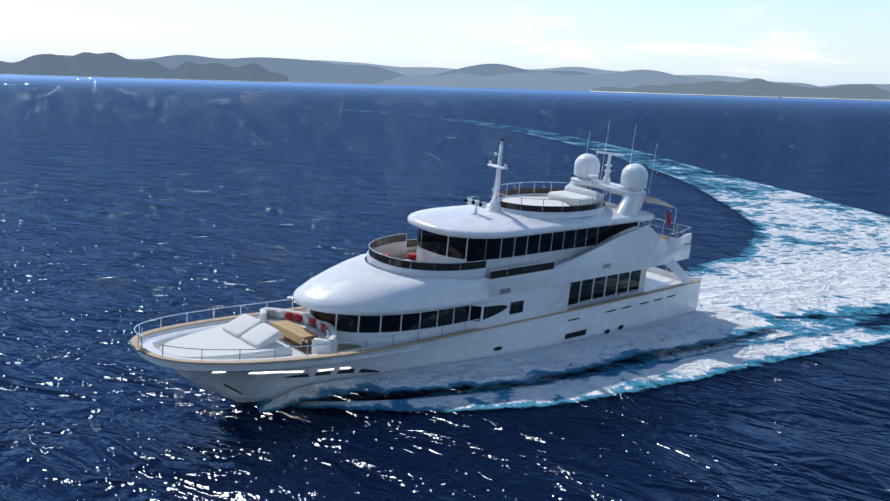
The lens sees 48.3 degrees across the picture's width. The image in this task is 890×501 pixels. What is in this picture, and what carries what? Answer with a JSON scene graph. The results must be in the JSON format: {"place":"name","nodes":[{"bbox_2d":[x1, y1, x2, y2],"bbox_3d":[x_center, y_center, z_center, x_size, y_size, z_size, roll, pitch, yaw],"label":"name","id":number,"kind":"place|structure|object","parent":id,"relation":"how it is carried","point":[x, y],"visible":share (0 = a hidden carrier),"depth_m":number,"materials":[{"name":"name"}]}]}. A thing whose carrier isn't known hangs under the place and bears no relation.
{"place":"outdoors","nodes":[
{"label":"outdoors","id":0,"kind":"place"},
{"bbox_2d":[0,52,289,82],"bbox_3d":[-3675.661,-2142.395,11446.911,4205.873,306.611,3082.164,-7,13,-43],"label":"hills","id":1,"kind":"structure","parent":0,"point":[107,64],"depth_m":11423.47,"materials":[{"name":"grey"}]},
{"bbox_2d":[13,55,693,84],"bbox_3d":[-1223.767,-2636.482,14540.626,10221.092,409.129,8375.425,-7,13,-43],"label":"hills","id":2,"kind":"structure","parent":0,"point":[301,71],"depth_m":16085.00,"materials":[{"name":"grey"}]},
{"bbox_2d":[0,74,889,500],"bbox_3d":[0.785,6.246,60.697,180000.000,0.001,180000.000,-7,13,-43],"label":"sea","id":3,"kind":"structure","parent":0,"point":[122,216],"depth_m":84.72,"materials":[{"name":"blue liquid"}]},
{"bbox_2d":[130,121,701,401],"bbox_3d":[1.333,0.175,59.205,42.130,15.550,7.870,-7,18,-43],"label":"yacht","id":4,"kind":"object","parent":3,"relation":"on","point":[506,271],"visible":0.96,"depth_m":56.20,"materials":[{"name":"white paint"}]},
{"bbox_2d":[128,98,889,319],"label":"wake","id":5,"kind":"object","parent":3,"relation":"on","point":[779,271],"visible":0.92,"depth_m":99.65,"materials":[{"name":"liquid"}]},
{"bbox_2d":[256,305,777,412],"bbox_3d":[8.626,5.925,60.768,43.011,0.998,10.874,-7,13,-43],"label":"hull foam","id":6,"kind":"object","parent":3,"relation":"on","point":[707,324],"visible":0.77,"depth_m":56.67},
{"bbox_2d":[264,325,889,411],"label":"bow wave","id":7,"kind":"object","parent":3,"relation":"on","point":[677,370],"visible":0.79,"depth_m":55.47,"materials":[{"name":"liquid"}]},
{"bbox_2d":[405,313,879,398],"bbox_3d":[13.913,6.384,62.037,43.795,0.001,7.035,-5,12,-36],"label":"foam","id":8,"kind":"object","parent":3,"relation":"on","point":[797,325],"visible":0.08,"depth_m":64.33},
{"bbox_2d":[0,0,889,85],"label":"sky","id":9,"kind":"structure","parent":0,"point":[813,42],"materials":[{"name":"white"}]},
{"bbox_2d":[312,60,856,87],"bbox_3d":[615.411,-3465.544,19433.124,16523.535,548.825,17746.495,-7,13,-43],"label":"hills","id":10,"kind":"structure","parent":0,"point":[428,71],"depth_m":22607.29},
{"bbox_2d":[379,70,889,90],"bbox_3d":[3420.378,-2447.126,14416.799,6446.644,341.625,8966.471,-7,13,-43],"label":"hills","id":11,"kind":"structure","parent":0,"point":[557,81],"depth_m":14448.47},
{"bbox_2d":[591,78,889,100],"bbox_3d":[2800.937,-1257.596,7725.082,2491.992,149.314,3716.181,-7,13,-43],"label":"hills","id":12,"kind":"structure","parent":0,"point":[756,87],"depth_m":7465.68,"materials":[{"name":"grey"}]}
]}

